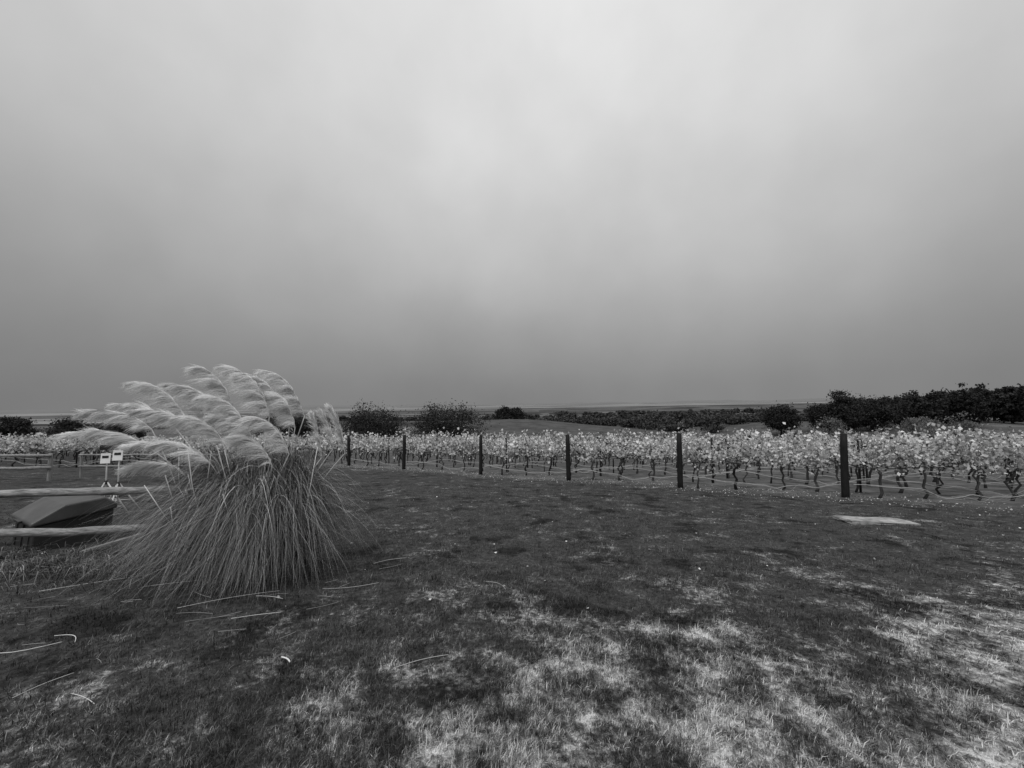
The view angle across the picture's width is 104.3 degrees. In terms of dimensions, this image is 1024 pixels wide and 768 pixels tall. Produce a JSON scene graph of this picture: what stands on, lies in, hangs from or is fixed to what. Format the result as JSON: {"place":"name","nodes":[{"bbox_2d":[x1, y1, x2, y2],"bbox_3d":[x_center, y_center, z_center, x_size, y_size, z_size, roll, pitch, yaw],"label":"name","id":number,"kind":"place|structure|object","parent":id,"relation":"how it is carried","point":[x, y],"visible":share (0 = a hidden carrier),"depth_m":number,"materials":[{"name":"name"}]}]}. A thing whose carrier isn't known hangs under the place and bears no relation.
{"place":"outdoors","nodes":[
{"label":"outdoors","id":0,"kind":"place"},
{"bbox_2d":[27,417,267,423],"bbox_3d":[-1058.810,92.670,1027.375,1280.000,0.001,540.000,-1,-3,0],"label":"water","id":1,"kind":"structure","parent":0,"point":[42,421],"depth_m":958.50,"materials":[{"name":"grey liquid"}]},
{"bbox_2d":[0,401,827,416],"bbox_3d":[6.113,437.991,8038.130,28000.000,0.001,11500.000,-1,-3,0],"label":"water","id":2,"kind":"structure","parent":0,"point":[367,408],"depth_m":4245.76,"materials":[{"name":"grey liquid"}]},
{"bbox_2d":[0,398,874,413],"bbox_3d":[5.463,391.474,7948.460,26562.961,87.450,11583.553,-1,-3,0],"label":"distant hills","id":3,"kind":"structure","parent":0,"point":[412,405],"depth_m":10185.92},
{"bbox_2d":[0,403,1023,767],"bbox_3d":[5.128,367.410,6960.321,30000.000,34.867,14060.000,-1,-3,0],"label":"ground","id":4,"kind":"structure","parent":0,"point":[376,479],"depth_m":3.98,"materials":[{"name":"plant"}]},
{"bbox_2d":[0,415,44,439],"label":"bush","id":5,"kind":"object","parent":4,"relation":"on","point":[19,426],"visible":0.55,"depth_m":68.35,"materials":[{"name":"black plant"}]},
{"bbox_2d":[0,453,52,480],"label":"wooden fence","id":6,"kind":"object","parent":4,"relation":"on","point":[49,467],"visible":0.88,"depth_m":14.74,"materials":[{"name":"grey wood"}]},
{"bbox_2d":[11,495,117,551],"bbox_3d":[-7.135,2.189,6.326,1.180,0.768,0.960,-2,-3,30],"label":"plastic storage bin","id":7,"kind":"object","parent":4,"relation":"on","point":[50,512],"visible":0.57,"depth_m":6.08,"materials":[{"name":"grey plastic"}]},
{"bbox_2d":[36,414,103,450],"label":"bush","id":8,"kind":"object","parent":4,"relation":"on","point":[65,425],"visible":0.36,"depth_m":66.93,"materials":[{"name":"black plant"}]},
{"bbox_2d":[0,486,187,536],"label":"wooden fence","id":9,"kind":"object","parent":4,"relation":"on","point":[33,532],"visible":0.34,"depth_m":5.14,"materials":[{"name":"grey wood"}]},
{"bbox_2d":[0,537,192,594],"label":"weeds","id":10,"kind":"object","parent":4,"relation":"on","point":[52,566],"visible":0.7,"depth_m":4.81,"materials":[{"name":"grey plant"}]},
{"bbox_2d":[77,533,143,552],"bbox_3d":[-5.868,2.329,5.844,0.733,0.209,0.120,0,-3,-18],"label":"wooden plank","id":11,"kind":"object","parent":4,"relation":"on","point":[115,541],"visible":0.5,"depth_m":5.81,"materials":[{"name":"grey wood"}]},
{"bbox_2d":[0,432,222,457],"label":"grapevine row","id":12,"kind":"object","parent":4,"relation":"on","point":[86,449],"visible":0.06,"depth_m":32.18,"materials":[{"name":"grey plant"}]},
{"bbox_2d":[0,432,224,467],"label":"grapevine row","id":13,"kind":"object","parent":4,"relation":"on","point":[31,445],"visible":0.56,"depth_m":21.86,"materials":[{"name":"grey plant"}]},
{"bbox_2d":[13,434,212,454],"bbox_3d":[-39.263,5.921,37.688,26.085,2.462,1.502,-1,-3,-6],"label":"grapevine row","id":14,"kind":"object","parent":4,"relation":"on","point":[96,451],"visible":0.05,"depth_m":37.62,"materials":[{"name":"grey plant"}]},
{"bbox_2d":[100,444,128,513],"bbox_3d":[-8.429,2.004,8.257,0.700,1.482,0.687,-1,-3,0],"label":"tripod sign stand","id":15,"kind":"object","parent":4,"relation":"on","point":[106,457],"visible":0.59,"depth_m":8.31,"materials":[{"name":"metal"}]},
{"bbox_2d":[0,432,230,463],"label":"grapevine row","id":16,"kind":"object","parent":4,"relation":"on","point":[94,445],"visible":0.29,"depth_m":24.57,"materials":[{"name":"grey plant"}]},
{"bbox_2d":[3,434,227,455],"bbox_3d":[-36.995,5.520,35.062,25.968,2.530,1.672,-1,-3,-5],"label":"grapevine row","id":17,"kind":"object","parent":4,"relation":"on","point":[69,441],"visible":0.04,"depth_m":34.88,"materials":[{"name":"grey plant"}]},
{"bbox_2d":[4,433,236,459],"bbox_3d":[-33.411,4.717,29.763,25.265,2.644,1.637,-1,-3,-6],"label":"grapevine row","id":18,"kind":"object","parent":4,"relation":"on","point":[147,434],"visible":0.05,"depth_m":29.77,"materials":[{"name":"grey plant"}]},
{"bbox_2d":[1,432,241,461],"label":"grapevine row","id":19,"kind":"object","parent":4,"relation":"on","point":[41,438],"visible":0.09,"depth_m":27.06,"materials":[{"name":"grey plant"}]},
{"bbox_2d":[100,422,149,450],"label":"bush","id":20,"kind":"object","parent":4,"relation":"on","point":[117,428],"visible":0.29,"depth_m":62.87,"materials":[{"name":"black plant"}]},
{"bbox_2d":[109,443,143,513],"bbox_3d":[-8.097,1.948,8.089,0.670,1.562,0.710,-1,-3,0],"label":"tripod sign stand","id":21,"kind":"object","parent":4,"relation":"on","point":[118,456],"visible":0.54,"depth_m":8.11,"materials":[{"name":"metal"}]},
{"bbox_2d":[78,452,230,478],"bbox_3d":[-13.624,3.419,16.202,7.188,1.451,0.196,0,-3,-7],"label":"wooden fence","id":22,"kind":"object","parent":4,"relation":"on","point":[81,454],"visible":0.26,"depth_m":15.85,"materials":[{"name":"grey wood"}]},
{"bbox_2d":[1,364,390,618],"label":"pampas grass","id":23,"kind":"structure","parent":4,"relation":"on","point":[247,519],"depth_m":4.39,"materials":[{"name":"grey plant"}]},
{"bbox_2d":[3,558,504,703],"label":"fallen reed stalks","id":24,"kind":"object","parent":4,"relation":"on","point":[288,659],"visible":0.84,"depth_m":3.57,"materials":[{"name":"grey plant"}]},
{"bbox_2d":[250,415,281,448],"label":"bush","id":25,"kind":"object","parent":4,"relation":"on","point":[272,422],"visible":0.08,"depth_m":64.69,"materials":[{"name":"grey plant"}]},
{"bbox_2d":[270,416,324,448],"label":"bush","id":26,"kind":"object","parent":4,"relation":"on","point":[305,428],"visible":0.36,"depth_m":60.12,"materials":[{"name":"black plant"}]},
{"bbox_2d":[347,435,350,465],"bbox_3d":[-10.159,4.242,24.804,0.223,2.084,0.193,-1,-3,0],"label":"wooden post","id":27,"kind":"object","parent":4,"relation":"on","point":[348,451],"visible":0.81,"depth_m":24.73,"materials":[{"name":"black wood"}]},
{"bbox_2d":[333,399,415,439],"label":"bush","id":28,"kind":"object","parent":4,"relation":"on","point":[366,423],"visible":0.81,"depth_m":72.96,"materials":[{"name":"black plant"}]},
{"bbox_2d":[402,435,405,469],"bbox_3d":[-5.887,3.821,21.718,0.211,2.083,0.195,-1,-3,0],"label":"wooden post","id":29,"kind":"object","parent":4,"relation":"on","point":[404,454],"visible":0.77,"depth_m":21.66,"materials":[{"name":"black wood"}]},
{"bbox_2d":[94,407,810,432],"bbox_3d":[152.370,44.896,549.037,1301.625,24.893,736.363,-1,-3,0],"label":"hedgerow","id":30,"kind":"object","parent":4,"relation":"on","point":[690,418],"visible":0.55,"depth_m":289.98,"materials":[{"name":"plant"}]},
{"bbox_2d":[405,398,499,448],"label":"bush","id":31,"kind":"object","parent":4,"relation":"on","point":[450,426],"visible":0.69,"depth_m":77.94,"materials":[{"name":"black plant"}]},
{"bbox_2d":[479,435,482,474],"bbox_3d":[-1.504,3.499,19.128,0.189,2.082,0.179,-1,-3,0],"label":"wooden post","id":32,"kind":"object","parent":4,"relation":"on","point":[480,457],"visible":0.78,"depth_m":19.07,"materials":[{"name":"black wood"}]},
{"bbox_2d":[494,405,514,419],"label":"tree","id":33,"kind":"object","parent":4,"relation":"on","point":[504,412],"visible":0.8,"depth_m":295.12,"materials":[{"name":"black plant"}]},
{"bbox_2d":[511,407,526,418],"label":"tree","id":34,"kind":"object","parent":4,"relation":"on","point":[519,413],"visible":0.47,"depth_m":305.78,"materials":[{"name":"black plant"}]},
{"bbox_2d":[44,464,1023,607],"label":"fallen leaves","id":35,"kind":"object","parent":4,"relation":"on","point":[694,489],"visible":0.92,"depth_m":12.68,"materials":[{"name":"plant"}]},
{"bbox_2d":[255,434,831,453],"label":"grapevine row","id":36,"kind":"object","parent":4,"relation":"on","point":[434,436],"visible":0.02,"depth_m":48.88,"materials":[{"name":"grey plant"}]},
{"bbox_2d":[254,431,833,459],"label":"grapevine row","id":37,"kind":"object","parent":4,"relation":"on","point":[457,435],"visible":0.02,"depth_m":43.33,"materials":[{"name":"grey plant"}]},
{"bbox_2d":[252,432,860,460],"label":"grapevine row","id":38,"kind":"object","parent":4,"relation":"on","point":[491,445],"visible":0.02,"depth_m":40.71,"materials":[{"name":"grey plant"}]},
{"bbox_2d":[566,434,570,480],"bbox_3d":[2.321,3.132,16.437,0.194,2.081,0.202,-1,-3,0],"label":"wooden post","id":39,"kind":"object","parent":4,"relation":"on","point":[568,472],"visible":0.78,"depth_m":16.37,"materials":[{"name":"black wood"}]},
{"bbox_2d":[215,431,948,462],"bbox_3d":[11.517,5.229,33.096,81.743,3.139,1.789,-1,-3,7],"label":"grapevine row","id":40,"kind":"object","parent":4,"relation":"on","point":[453,442],"visible":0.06,"depth_m":35.41,"materials":[{"name":"grey plant"}]},
{"bbox_2d":[221,432,951,462],"bbox_3d":[12.952,5.624,35.341,87.300,3.085,1.687,-1,-3,8],"label":"grapevine row","id":41,"kind":"object","parent":4,"relation":"on","point":[488,440],"visible":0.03,"depth_m":38.06,"materials":[{"name":"grey plant"}]},
{"bbox_2d":[250,431,960,463],"bbox_3d":[13.159,4.863,30.536,76.827,3.228,1.679,-1,-3,8],"label":"grapevine row","id":42,"kind":"object","parent":4,"relation":"on","point":[470,445],"visible":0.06,"depth_m":33.50,"materials":[{"name":"grey plant"}]},
{"bbox_2d":[257,428,1021,467],"bbox_3d":[14.176,4.477,28.303,71.937,3.297,1.787,-1,-3,7],"label":"grapevine row","id":43,"kind":"object","parent":4,"relation":"on","point":[311,443],"visible":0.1,"depth_m":31.18,"materials":[{"name":"grey plant"}]},
{"bbox_2d":[261,433,1021,456],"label":"grapevine row","id":44,"kind":"object","parent":4,"relation":"on","point":[561,454],"visible":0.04,"depth_m":44.53,"materials":[{"name":"grey plant"}]},
{"bbox_2d":[286,428,1023,470],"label":"grapevine row","id":45,"kind":"object","parent":4,"relation":"on","point":[355,439],"visible":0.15,"depth_m":28.49,"materials":[{"name":"grey plant"}]},
{"bbox_2d":[311,428,1018,472],"bbox_3d":[16.552,3.951,23.444,61.204,2.951,1.754,-1,-3,8],"label":"grapevine row","id":46,"kind":"object","parent":4,"relation":"on","point":[324,444],"visible":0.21,"depth_m":26.18,"materials":[{"name":"grey plant"}]},
{"bbox_2d":[677,433,682,487],"bbox_3d":[5.791,2.740,13.755,0.189,2.081,0.190,-1,-3,0],"label":"wooden post","id":47,"kind":"object","parent":4,"relation":"on","point":[679,464],"visible":0.81,"depth_m":13.69,"materials":[{"name":"black wood"}]},
{"bbox_2d":[354,425,1023,475],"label":"grapevine row","id":48,"kind":"object","parent":4,"relation":"on","point":[373,443],"visible":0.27,"depth_m":23.59,"materials":[{"name":"grey plant"}]},
{"bbox_2d":[406,425,1022,479],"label":"grapevine row","id":49,"kind":"object","parent":4,"relation":"on","point":[471,449],"visible":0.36,"depth_m":20.64,"materials":[{"name":"grey plant"}]},
{"bbox_2d":[485,426,1022,483],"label":"grapevine row","id":50,"kind":"object","parent":4,"relation":"on","point":[544,454],"visible":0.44,"depth_m":18.19,"materials":[{"name":"grey plant"}]},
{"bbox_2d":[757,402,804,434],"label":"tree","id":51,"kind":"object","parent":4,"relation":"on","point":[776,417],"visible":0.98,"depth_m":149.22,"materials":[{"name":"black plant"}]},
{"bbox_2d":[573,421,1023,488],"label":"grapevine row","id":52,"kind":"object","parent":4,"relation":"on","point":[649,453],"visible":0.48,"depth_m":15.60,"materials":[{"name":"grey plant"}]},
{"bbox_2d":[802,402,834,430],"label":"tree","id":53,"kind":"object","parent":4,"relation":"on","point":[815,410],"visible":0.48,"depth_m":149.69,"materials":[{"name":"black plant"}]},
{"bbox_2d":[814,414,850,438],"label":"shrub","id":54,"kind":"object","parent":4,"relation":"on","point":[831,431],"visible":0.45,"depth_m":87.11,"materials":[{"name":"grey plant"}]},
{"bbox_2d":[817,389,868,432],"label":"tree","id":55,"kind":"object","parent":4,"relation":"on","point":[844,410],"visible":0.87,"depth_m":125.67,"materials":[{"name":"black plant"}]},
{"bbox_2d":[840,433,849,497],"bbox_3d":[9.856,2.519,11.806,0.236,2.085,0.210,-1,-3,0],"label":"wooden post","id":56,"kind":"object","parent":4,"relation":"on","point":[844,476],"visible":0.78,"depth_m":11.76,"materials":[{"name":"black wood"}]},
{"bbox_2d":[675,424,1023,495],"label":"grapevine row","id":57,"kind":"object","parent":4,"relation":"on","point":[769,455],"visible":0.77,"depth_m":13.15,"materials":[{"name":"grey plant"}]},
{"bbox_2d":[832,515,920,524],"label":"concrete slab","id":58,"kind":"structure","parent":4,"relation":"on","point":[871,520],"depth_m":7.97,"materials":[{"name":"grey concrete"}]},
{"bbox_2d":[853,395,906,430],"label":"tree","id":59,"kind":"object","parent":4,"relation":"on","point":[880,411],"visible":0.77,"depth_m":136.64,"materials":[{"name":"black plant"}]},
{"bbox_2d":[890,416,934,439],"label":"shrub","id":60,"kind":"object","parent":4,"relation":"on","point":[913,421],"visible":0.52,"depth_m":75.40,"materials":[{"name":"grey plant"}]},
{"bbox_2d":[903,416,955,439],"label":"shrub","id":61,"kind":"object","parent":4,"relation":"on","point":[933,428],"visible":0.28,"depth_m":78.50,"materials":[{"name":"grey plant"}]},
{"bbox_2d":[847,421,1023,501],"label":"grapevine row","id":62,"kind":"object","parent":4,"relation":"on","point":[1010,452],"visible":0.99,"depth_m":11.48,"materials":[{"name":"grey plant"}]},
{"bbox_2d":[850,382,1023,426],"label":"woodland","id":63,"kind":"object","parent":4,"relation":"on","point":[1004,404],"visible":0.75,"depth_m":144.05,"materials":[{"name":"black plant"}]},
{"bbox_2d":[945,411,984,437],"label":"shrub","id":64,"kind":"object","parent":4,"relation":"on","point":[964,423],"visible":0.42,"depth_m":80.98,"materials":[{"name":"grey plant"}]},
{"bbox_2d":[0,0,1023,409],"label":"sky","id":65,"kind":"structure","parent":0,"point":[389,202],"materials":[{"name":"grey"}]}
]}

